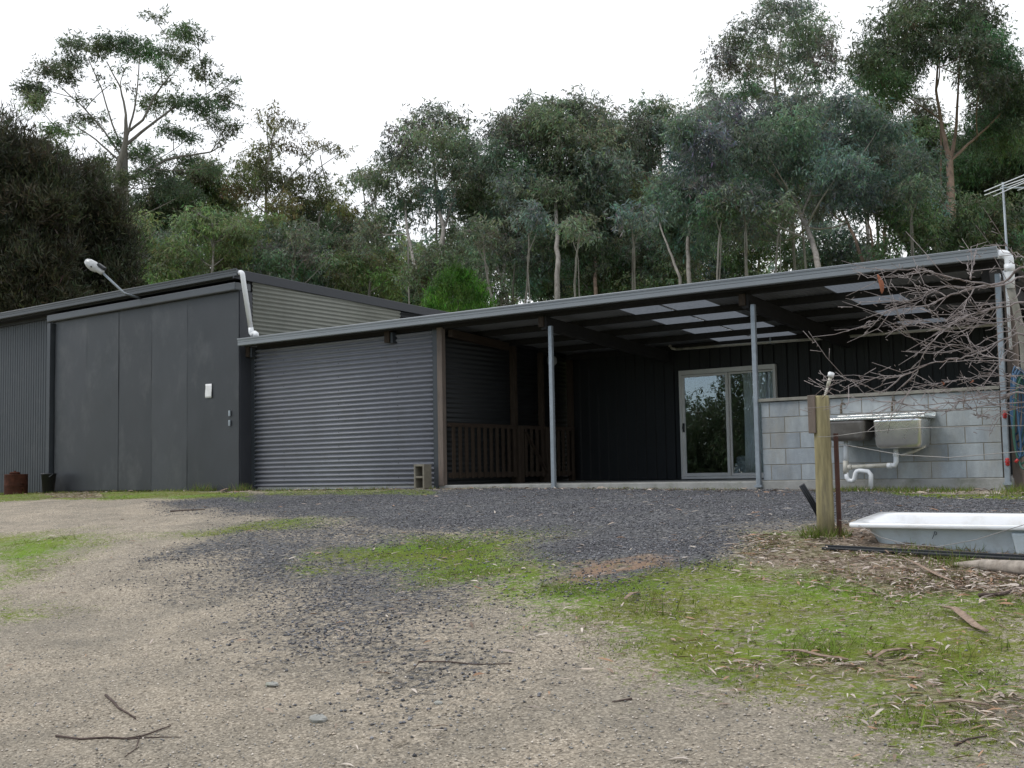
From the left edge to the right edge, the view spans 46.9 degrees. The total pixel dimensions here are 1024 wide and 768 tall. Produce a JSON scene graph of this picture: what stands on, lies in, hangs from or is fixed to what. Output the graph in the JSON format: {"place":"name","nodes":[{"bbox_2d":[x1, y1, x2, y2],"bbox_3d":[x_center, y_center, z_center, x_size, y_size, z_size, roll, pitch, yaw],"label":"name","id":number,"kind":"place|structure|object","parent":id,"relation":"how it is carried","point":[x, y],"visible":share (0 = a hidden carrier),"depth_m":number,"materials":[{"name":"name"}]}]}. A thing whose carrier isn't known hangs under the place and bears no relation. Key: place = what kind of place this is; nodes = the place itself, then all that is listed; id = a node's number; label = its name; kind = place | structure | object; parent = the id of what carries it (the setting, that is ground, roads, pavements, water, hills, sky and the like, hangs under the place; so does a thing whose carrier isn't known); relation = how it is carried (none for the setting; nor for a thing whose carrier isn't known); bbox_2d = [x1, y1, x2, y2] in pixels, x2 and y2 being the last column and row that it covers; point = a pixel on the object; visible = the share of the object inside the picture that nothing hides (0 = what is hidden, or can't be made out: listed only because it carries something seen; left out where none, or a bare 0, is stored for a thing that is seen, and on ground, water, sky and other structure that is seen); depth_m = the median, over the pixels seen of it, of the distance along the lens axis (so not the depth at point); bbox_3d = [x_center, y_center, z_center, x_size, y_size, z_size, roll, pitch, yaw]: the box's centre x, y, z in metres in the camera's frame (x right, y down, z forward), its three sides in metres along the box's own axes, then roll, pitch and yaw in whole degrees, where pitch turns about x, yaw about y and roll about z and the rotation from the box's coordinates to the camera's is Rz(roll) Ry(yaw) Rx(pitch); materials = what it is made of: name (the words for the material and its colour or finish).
{"place":"outdoors","nodes":[
{"label":"outdoors","id":0,"kind":"place"},
{"bbox_2d":[0,488,1023,767],"bbox_3d":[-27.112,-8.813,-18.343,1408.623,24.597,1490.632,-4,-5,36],"label":"ground","id":1,"kind":"structure","parent":0,"point":[102,656],"depth_m":6.06,"materials":[{"name":"grey gravel"}]},
{"bbox_2d":[4,471,27,494],"bbox_3d":[-9.940,1.996,23.687,0.482,0.515,0.459,-4,-5,36],"label":"rusty drum","id":2,"kind":"object","parent":1,"relation":"on","point":[15,482],"visible":0.87,"depth_m":23.51,"materials":[{"name":"metal"}]},
{"bbox_2d":[41,473,56,493],"bbox_3d":[-9.172,1.974,23.376,0.299,0.410,0.294,-4,-5,36],"label":"black bucket","id":3,"kind":"object","parent":1,"relation":"on","point":[48,482],"visible":0.8,"depth_m":23.27,"materials":[{"name":"plastic"}]},
{"bbox_2d":[0,94,98,312],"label":"sheoak tree","id":4,"kind":"object","parent":1,"relation":"on","point":[38,249],"visible":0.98,"depth_m":33.21,"materials":[{"name":"green plant"}]},
{"bbox_2d":[61,143,155,296],"bbox_3d":[-12.867,-2.046,35.943,4.491,10.821,3.690,-4,-5,36],"label":"sheoak tree","id":5,"kind":"object","parent":1,"relation":"on","point":[109,229],"visible":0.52,"depth_m":35.42,"materials":[{"name":"green plant"}]},
{"bbox_2d":[55,725,170,756],"bbox_3d":[-1.660,1.498,5.053,0.611,0.053,0.315,-5,-6,43],"label":"stick","id":6,"kind":"object","parent":1,"relation":"on","point":[103,737],"visible":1,"depth_m":4.99,"materials":[{"name":"brown wood"}]},
{"bbox_2d":[8,4,247,215],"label":"gum tree","id":7,"kind":"object","parent":1,"relation":"on","point":[39,93],"visible":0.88,"depth_m":61.57,"materials":[{"name":"green plant"}]},
{"bbox_2d":[129,186,181,243],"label":"gum tree","id":8,"kind":"object","parent":1,"relation":"on","point":[136,200],"visible":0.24,"depth_m":67.42,"materials":[{"name":"green plant"}]},
{"bbox_2d":[126,204,189,284],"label":"understory tree","id":9,"kind":"object","parent":1,"relation":"on","point":[161,262],"visible":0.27,"depth_m":51.23,"materials":[{"name":"green plant"}]},
{"bbox_2d":[130,151,221,232],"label":"gum tree","id":10,"kind":"object","parent":1,"relation":"on","point":[176,204],"visible":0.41,"depth_m":67.21,"materials":[{"name":"green plant"}]},
{"bbox_2d":[142,224,211,279],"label":"understory tree","id":11,"kind":"object","parent":1,"relation":"on","point":[160,236],"visible":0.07,"depth_m":58.07,"materials":[{"name":"green plant"}]},
{"bbox_2d":[164,151,259,254],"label":"gum tree","id":12,"kind":"object","parent":1,"relation":"on","point":[214,198],"visible":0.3,"depth_m":69.35,"materials":[{"name":"green plant"}]},
{"bbox_2d":[161,200,266,281],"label":"understory tree","id":13,"kind":"object","parent":1,"relation":"on","point":[197,221],"visible":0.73,"depth_m":52.62,"materials":[{"name":"green plant"}]},
{"bbox_2d":[0,268,449,492],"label":"machinery shed","id":14,"kind":"structure","parent":1,"relation":"on","point":[102,391],"depth_m":22.34,"materials":[{"name":"grey metal"}]},
{"bbox_2d":[84,259,140,298],"bbox_3d":[-7.349,-1.965,21.862,1.036,0.686,0.409,2,-5,-32],"label":"flood lamp","id":15,"kind":"object","parent":14,"relation":"attached to","point":[94,266],"visible":1,"depth_m":21.67,"materials":[{"name":"metal"}]},
{"bbox_2d":[54,291,238,490],"bbox_3d":[-7.002,0.276,22.259,5.538,3.510,0.080,-4,-5,36],"label":"sliding door","id":16,"kind":"structure","parent":14,"relation":"in","point":[133,411],"depth_m":22.07,"materials":[{"name":"grey metal"}]},
{"bbox_2d":[201,207,297,272],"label":"understory tree","id":17,"kind":"object","parent":1,"relation":"on","point":[256,222],"visible":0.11,"depth_m":59.56,"materials":[{"name":"green plant"}]},
{"bbox_2d":[227,214,348,289],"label":"understory tree","id":18,"kind":"object","parent":1,"relation":"on","point":[276,256],"visible":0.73,"depth_m":53.96,"materials":[{"name":"green plant"}]},
{"bbox_2d":[219,99,360,273],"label":"gum tree","id":19,"kind":"object","parent":1,"relation":"on","point":[264,174],"visible":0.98,"depth_m":65.88,"materials":[{"name":"green plant"}]},
{"bbox_2d":[140,197,496,304],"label":"distant woodland","id":20,"kind":"object","parent":1,"relation":"on","point":[401,243],"visible":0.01,"depth_m":93.61,"materials":[{"name":"green plant"}]},
{"bbox_2d":[309,714,327,722],"bbox_3d":[-0.821,1.419,5.002,0.064,0.044,0.085,2,-5,-31],"label":"rock","id":21,"kind":"object","parent":1,"relation":"on","point":[317,718],"visible":1,"depth_m":4.98,"materials":[{"name":"stone"}]},
{"bbox_2d":[280,193,368,241],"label":"gum tree","id":22,"kind":"object","parent":1,"relation":"on","point":[347,229],"visible":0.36,"depth_m":67.03,"materials":[{"name":"green plant"}]},
{"bbox_2d":[289,228,387,296],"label":"understory tree","id":23,"kind":"object","parent":1,"relation":"on","point":[344,241],"visible":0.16,"depth_m":60.00,"materials":[{"name":"green plant"}]},
{"bbox_2d":[314,163,392,253],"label":"gum tree","id":24,"kind":"object","parent":1,"relation":"on","point":[373,200],"visible":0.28,"depth_m":72.00,"materials":[{"name":"green plant"}]},
{"bbox_2d":[314,238,426,302],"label":"understory tree","id":25,"kind":"object","parent":1,"relation":"on","point":[382,271],"visible":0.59,"depth_m":54.42,"materials":[{"name":"green plant"}]},
{"bbox_2d":[374,259,445,306],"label":"understory tree","id":26,"kind":"object","parent":1,"relation":"on","point":[412,294],"visible":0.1,"depth_m":61.01,"materials":[{"name":"green plant"}]},
{"bbox_2d":[414,464,431,488],"bbox_3d":[-1.368,1.427,18.102,0.200,0.390,0.190,-4,-5,33],"label":"hollow block","id":27,"kind":"object","parent":1,"relation":"on","point":[422,476],"depth_m":18.07,"materials":[{"name":"beige concrete"}]},
{"bbox_2d":[346,96,517,303],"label":"gum tree","id":28,"kind":"object","parent":1,"relation":"on","point":[443,148],"visible":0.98,"depth_m":52.97,"materials":[{"name":"green plant"}]},
{"bbox_2d":[387,234,501,312],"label":"understory tree","id":29,"kind":"object","parent":1,"relation":"on","point":[431,259],"visible":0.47,"depth_m":45.42,"materials":[{"name":"green plant"}]},
{"bbox_2d":[416,254,498,311],"bbox_3d":[-1.327,-0.320,29.853,2.191,5.990,1.780,-1,-4,-3],"label":"cypress shrub","id":30,"kind":"object","parent":1,"relation":"on","point":[453,278],"visible":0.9,"depth_m":29.69,"materials":[{"name":"green plant"}]},
{"bbox_2d":[450,211,513,306],"bbox_3d":[-0.896,-1.617,38.410,1.963,8.364,2.383,-4,-5,36],"label":"gum tree","id":31,"kind":"object","parent":1,"relation":"on","point":[472,234],"visible":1,"depth_m":38.71,"materials":[{"name":"green plant"}]},
{"bbox_2d":[432,156,541,305],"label":"gum tree","id":32,"kind":"object","parent":1,"relation":"on","point":[504,230],"visible":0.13,"depth_m":57.33,"materials":[{"name":"green plant"}]},
{"bbox_2d":[0,486,1023,766],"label":"short grass","id":33,"kind":"structure","parent":1,"relation":"on","point":[634,608],"depth_m":6.46,"materials":[{"name":"green plant"}]},
{"bbox_2d":[0,489,1023,767],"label":"loose pebbles","id":34,"kind":"object","parent":1,"relation":"on","point":[404,687],"visible":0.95,"depth_m":5.25,"materials":[{"name":"stone"}]},
{"bbox_2d":[0,487,1023,767],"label":"scattered leaves","id":35,"kind":"object","parent":1,"relation":"on","point":[576,589],"visible":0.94,"depth_m":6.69,"materials":[{"name":"brown plant"}]},
{"bbox_2d":[0,481,1023,496],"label":"wall foot grass","id":36,"kind":"structure","parent":1,"relation":"on","point":[946,490],"depth_m":13.98,"materials":[{"name":"green plant"}]},
{"bbox_2d":[0,486,1023,494],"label":"wall foot leaves","id":37,"kind":"object","parent":1,"relation":"on","point":[983,489],"visible":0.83,"depth_m":15.92,"materials":[{"name":"brown plant"}]},
{"bbox_2d":[460,227,571,306],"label":"understory tree","id":38,"kind":"object","parent":1,"relation":"on","point":[541,271],"visible":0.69,"depth_m":50.61,"materials":[{"name":"green plant"}]},
{"bbox_2d":[20,491,1023,733],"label":"leaf litter","id":39,"kind":"object","parent":1,"relation":"on","point":[973,579],"visible":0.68,"depth_m":6.79,"materials":[{"name":"brown plant"}]},
{"bbox_2d":[505,198,558,302],"bbox_3d":[0.723,-1.888,39.006,1.857,8.786,2.152,-1,-4,0],"label":"gum tree","id":40,"kind":"object","parent":1,"relation":"on","point":[531,216],"visible":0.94,"depth_m":38.99,"materials":[{"name":"green plant"}]},
{"bbox_2d":[488,197,584,300],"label":"gum tree","id":41,"kind":"object","parent":1,"relation":"on","point":[509,266],"visible":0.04,"depth_m":64.16,"materials":[{"name":"green plant"}]},
{"bbox_2d":[508,240,578,303],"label":"understory tree","id":42,"kind":"object","parent":1,"relation":"on","point":[549,296],"visible":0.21,"depth_m":55.56,"materials":[{"name":"green plant"}]},
{"bbox_2d":[469,83,653,299],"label":"gum tree","id":43,"kind":"object","parent":1,"relation":"on","point":[588,182],"visible":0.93,"depth_m":48.76,"materials":[{"name":"green plant"}]},
{"bbox_2d":[547,209,609,296],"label":"gum tree","id":44,"kind":"object","parent":1,"relation":"on","point":[576,226],"visible":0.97,"depth_m":38.84,"materials":[{"name":"green plant"}]},
{"bbox_2d":[553,232,654,297],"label":"understory tree","id":45,"kind":"object","parent":1,"relation":"on","point":[611,272],"visible":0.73,"depth_m":49.44,"materials":[{"name":"green plant"}]},
{"bbox_2d":[564,158,659,294],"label":"gum tree","id":46,"kind":"object","parent":1,"relation":"on","point":[619,234],"visible":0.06,"depth_m":52.55,"materials":[{"name":"green plant"}]},
{"bbox_2d":[237,246,1023,489],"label":"lean to building","id":47,"kind":"structure","parent":1,"relation":"on","point":[627,393],"depth_m":18.96,"materials":[{"name":"metal"}]},
{"bbox_2d":[447,423,574,482],"bbox_3d":[0.090,1.164,19.627,0.115,0.960,3.530,-4,-5,36],"label":"timber railing","id":48,"kind":"object","parent":47,"relation":"on","point":[522,438],"visible":0.88,"depth_m":19.57,"materials":[{"name":"brown wood"}]},
{"bbox_2d":[678,364,777,478],"bbox_3d":[3.566,0.641,19.470,1.740,1.828,0.145,-4,-5,36],"label":"glass door","id":49,"kind":"structure","parent":47,"relation":"in","point":[727,371],"depth_m":19.50,"materials":[{"name":"beige metal"}]},
{"bbox_2d":[731,456,745,475],"bbox_3d":[4.220,1.393,19.903,1.018,0.385,0.640,-4,-5,36],"label":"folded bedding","id":50,"kind":"object","parent":47,"relation":"in","point":[740,466],"visible":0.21,"depth_m":19.81,"materials":[{"name":"grey fabric"}]},
{"bbox_2d":[668,321,1023,350],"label":"water pipe","id":51,"kind":"object","parent":47,"relation":"attached to","point":[799,340],"visible":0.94,"depth_m":18.61,"materials":[{"name":"plastic"}]},
{"bbox_2d":[984,175,1023,250],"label":"tv antenna","id":52,"kind":"object","parent":47,"relation":"on","point":[1002,187],"visible":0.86,"depth_m":22.95,"materials":[{"name":"metal"}]},
{"bbox_2d":[1010,366,1023,469],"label":"garden hose","id":53,"kind":"object","parent":47,"relation":"hanging from","point":[1019,380],"visible":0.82,"depth_m":13.12,"materials":[{"name":"blue plastic"}]},
{"bbox_2d":[601,198,669,289],"bbox_3d":[4.102,-1.984,38.347,2.209,8.345,1.860,-2,-5,15],"label":"gum tree","id":54,"kind":"object","parent":1,"relation":"on","point":[625,217],"visible":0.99,"depth_m":38.59,"materials":[{"name":"green plant"}]},
{"bbox_2d":[612,88,697,272],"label":"gum tree","id":55,"kind":"object","parent":1,"relation":"on","point":[657,111],"visible":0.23,"depth_m":55.45,"materials":[{"name":"green plant"}]},
{"bbox_2d":[610,230,715,290],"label":"understory tree","id":56,"kind":"object","parent":1,"relation":"on","point":[664,275],"visible":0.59,"depth_m":48.43,"materials":[{"name":"green plant"}]},
{"bbox_2d":[625,160,721,284],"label":"gum tree","id":57,"kind":"object","parent":1,"relation":"on","point":[685,248],"visible":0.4,"depth_m":44.35,"materials":[{"name":"green plant"}]},
{"bbox_2d":[688,178,751,279],"bbox_3d":[6.957,-2.390,38.629,2.149,8.759,1.876,-1,-4,-5],"label":"gum tree","id":58,"kind":"object","parent":1,"relation":"on","point":[711,208],"visible":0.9,"depth_m":38.85,"materials":[{"name":"green plant"}]},
{"bbox_2d":[492,218,958,305],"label":"distant woodland","id":59,"kind":"object","parent":1,"relation":"on","point":[770,269],"visible":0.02,"depth_m":101.62,"materials":[{"name":"green plant"}]},
{"bbox_2d":[691,228,766,281],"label":"understory tree","id":60,"kind":"object","parent":1,"relation":"on","point":[722,271],"visible":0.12,"depth_m":52.94,"materials":[{"name":"green plant"}]},
{"bbox_2d":[710,174,775,276],"bbox_3d":[7.622,-2.490,38.922,2.287,8.884,1.804,-1,-4,3],"label":"gum tree","id":61,"kind":"object","parent":1,"relation":"on","point":[760,194],"visible":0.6,"depth_m":38.91,"materials":[{"name":"green plant"}]},
{"bbox_2d":[709,109,802,252],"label":"gum tree","id":62,"kind":"object","parent":1,"relation":"on","point":[747,179],"visible":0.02,"depth_m":65.67,"materials":[{"name":"green plant"}]},
{"bbox_2d":[709,219,812,278],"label":"understory tree","id":63,"kind":"object","parent":1,"relation":"on","point":[735,261],"visible":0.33,"depth_m":47.77,"materials":[{"name":"green plant"}]},
{"bbox_2d":[690,0,850,271],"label":"gum tree","id":64,"kind":"object","parent":1,"relation":"on","point":[815,39],"visible":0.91,"depth_m":56.93,"materials":[{"name":"green plant"}]},
{"bbox_2d":[747,187,809,272],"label":"gum tree","id":65,"kind":"object","parent":1,"relation":"on","point":[778,213],"visible":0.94,"depth_m":38.47,"materials":[{"name":"green plant"}]},
{"bbox_2d":[640,68,962,270],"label":"gum tree","id":66,"kind":"object","parent":1,"relation":"on","point":[751,145],"visible":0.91,"depth_m":40.17,"materials":[{"name":"green plant"}]},
{"bbox_2d":[772,92,842,235],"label":"gum tree","id":67,"kind":"object","parent":1,"relation":"on","point":[800,197],"visible":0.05,"depth_m":68.03,"materials":[{"name":"green plant"}]},
{"bbox_2d":[799,483,816,515],"bbox_3d":[2.568,1.007,10.139,0.230,0.315,0.034,1,-5,-23],"label":"poly pipe offcut","id":68,"kind":"object","parent":1,"relation":"on","point":[807,494],"visible":0.69,"depth_m":10.12,"materials":[{"name":"black plastic"}]},
{"bbox_2d":[780,649,848,659],"bbox_3d":[1.364,1.225,5.361,0.336,0.029,0.045,-5,-6,43],"label":"bark strip","id":69,"kind":"object","parent":1,"relation":"on","point":[816,654],"visible":1,"depth_m":5.35,"materials":[{"name":"brown wood"}]},
{"bbox_2d":[807,395,834,536],"bbox_3d":[2.351,0.665,8.938,0.147,1.163,0.136,-4,-5,36],"label":"fence post","id":70,"kind":"object","parent":1,"relation":"on","point":[819,423],"visible":0.9,"depth_m":8.90,"materials":[{"name":"brown wood"}]},
{"bbox_2d":[792,522,854,540],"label":"post foot grass","id":71,"kind":"structure","parent":1,"relation":"on","point":[811,534],"depth_m":8.82,"materials":[{"name":"green plant"}]},
{"bbox_2d":[779,214,888,270],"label":"understory tree","id":72,"kind":"object","parent":1,"relation":"on","point":[832,252],"visible":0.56,"depth_m":52.25,"materials":[{"name":"green plant"}]},
{"bbox_2d":[795,152,877,261],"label":"gum tree","id":73,"kind":"object","parent":1,"relation":"on","point":[817,216],"visible":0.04,"depth_m":45.85,"materials":[{"name":"green plant"}]},
{"bbox_2d":[833,433,841,536],"bbox_3d":[2.454,0.808,8.877,0.038,0.874,0.033,-4,-5,36],"label":"star picket","id":74,"kind":"object","parent":1,"relation":"on","point":[837,479],"visible":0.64,"depth_m":8.87,"materials":[{"name":"brown metal"}]},
{"bbox_2d":[850,93,906,256],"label":"gum tree","id":75,"kind":"object","parent":1,"relation":"on","point":[884,144],"depth_m":68.87,"materials":[{"name":"green plant"}]},
{"bbox_2d":[758,386,1014,489],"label":"block wall","id":76,"kind":"structure","parent":1,"relation":"on","point":[788,450],"depth_m":14.06,"materials":[{"name":"concrete"}]},
{"bbox_2d":[830,412,935,488],"bbox_3d":[4.360,0.793,13.962,1.187,0.895,0.457,-4,-5,36],"label":"double sink","id":77,"kind":"object","parent":76,"relation":"attached to","point":[913,437],"visible":0.9,"depth_m":13.82,"materials":[{"name":"silver metal"}]},
{"bbox_2d":[857,144,941,260],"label":"gum tree","id":78,"kind":"object","parent":1,"relation":"on","point":[871,236],"visible":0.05,"depth_m":45.59,"materials":[{"name":"green plant"}]},
{"bbox_2d":[853,188,958,260],"bbox_3d":[13.380,-2.842,39.964,3.469,8.688,3.117,-2,-5,17],"label":"understory tree","id":79,"kind":"object","parent":1,"relation":"on","point":[924,220],"visible":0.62,"depth_m":39.59,"materials":[{"name":"green plant"}]},
{"bbox_2d":[799,209,1023,435],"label":"bare fruit tree","id":80,"kind":"object","parent":1,"relation":"on","point":[948,326],"visible":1,"depth_m":7.59,"materials":[{"name":"brown plant"}]},
{"bbox_2d":[878,164,945,255],"bbox_3d":[13.188,-2.874,38.526,2.156,8.744,2.013,-4,-5,36],"label":"gum tree","id":81,"kind":"object","parent":1,"relation":"on","point":[916,193],"visible":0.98,"depth_m":38.70,"materials":[{"name":"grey plant"}]},
{"bbox_2d":[870,93,968,250],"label":"gum tree","id":82,"kind":"object","parent":1,"relation":"on","point":[925,127],"visible":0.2,"depth_m":57.51,"materials":[{"name":"green plant"}]},
{"bbox_2d":[822,545,1023,560],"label":"black rail","id":83,"kind":"object","parent":1,"relation":"on","point":[939,553],"visible":0.97,"depth_m":7.89,"materials":[{"name":"plastic"}]},
{"bbox_2d":[832,0,1023,228],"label":"gum tree","id":84,"kind":"object","parent":1,"relation":"on","point":[882,68],"visible":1,"depth_m":48.42,"materials":[{"name":"green plant"}]},
{"bbox_2d":[900,556,960,583],"bbox_3d":[2.523,1.131,7.215,0.054,0.076,1.156,-1,-4,2],"label":"bark strip","id":85,"kind":"object","parent":1,"relation":"on","point":[929,570],"visible":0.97,"depth_m":7.04,"materials":[{"name":"wood"}]},
{"bbox_2d":[849,512,1023,554],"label":"bathtub","id":86,"kind":"object","parent":1,"relation":"on","point":[927,528],"visible":0.74,"depth_m":8.22,"materials":[{"name":"white ceramic"}]},
{"bbox_2d":[888,537,1020,569],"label":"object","id":87,"kind":"structure","parent":1,"relation":"on","point":[966,558],"depth_m":7.80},
{"bbox_2d":[933,699,988,705],"bbox_3d":[1.692,1.198,4.451,0.200,0.023,0.028,-2,-5,17],"label":"bark strip","id":88,"kind":"object","parent":1,"relation":"on","point":[961,700],"visible":1,"depth_m":4.45,"materials":[{"name":"brown wood"}]},
{"bbox_2d":[921,186,1002,253],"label":"understory tree","id":89,"kind":"object","parent":1,"relation":"on","point":[956,236],"visible":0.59,"depth_m":40.52,"materials":[{"name":"green plant"}]},
{"bbox_2d":[941,606,988,631],"bbox_3d":[2.200,1.132,5.722,0.050,0.068,0.531,-1,-4,0],"label":"bark strip","id":90,"kind":"object","parent":1,"relation":"on","point":[970,620],"visible":1,"depth_m":5.72,"materials":[{"name":"beige wood"}]},
{"bbox_2d":[930,117,1023,247],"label":"gum tree","id":91,"kind":"object","parent":1,"relation":"on","point":[976,175],"visible":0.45,"depth_m":53.52,"materials":[{"name":"green plant"}]},
{"bbox_2d":[954,559,1023,575],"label":"fallen log","id":92,"kind":"object","parent":1,"relation":"on","point":[1012,566],"visible":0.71,"depth_m":7.08,"materials":[{"name":"beige wood"}]},
{"bbox_2d":[954,75,1023,133],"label":"gum tree","id":93,"kind":"object","parent":1,"relation":"on","point":[974,103],"depth_m":66.78,"materials":[{"name":"green plant"}]},
{"bbox_2d":[964,181,1023,271],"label":"understory tree","id":94,"kind":"object","parent":1,"relation":"on","point":[997,218],"visible":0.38,"depth_m":41.45,"materials":[{"name":"green plant"}]},
{"bbox_2d":[0,0,1023,329],"label":"sky","id":95,"kind":"structure","parent":0,"point":[348,68],"materials":[{"name":"white"}]},
{"bbox_2d":[87,488,1023,761],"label":"loose gravel","id":96,"kind":"structure","parent":0,"point":[865,500],"depth_m":10.47,"materials":[{"name":"grey gravel"}]},
{"bbox_3d":[3.765,0.712,7.225,0.120,1.020,0.120,-4,-5,36],"label":"fence post","id":97,"kind":"object","parent":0,"visible":0},
{"bbox_2d":[826,425,1023,436],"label":"fence wire","id":98,"kind":"object","parent":97,"relation":"attached to","point":[923,427],"visible":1,"depth_m":8.16,"materials":[{"name":"grey metal"}]},
{"bbox_2d":[839,444,1023,457],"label":"fence wire","id":99,"kind":"object","parent":97,"relation":"attached to","point":[934,456],"visible":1,"depth_m":8.09,"materials":[{"name":"grey metal"}]},
{"bbox_2d":[840,520,1022,546],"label":"fence wire","id":100,"kind":"object","parent":97,"relation":"attached to","point":[937,546],"visible":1,"depth_m":7.30,"materials":[{"name":"grey metal"}]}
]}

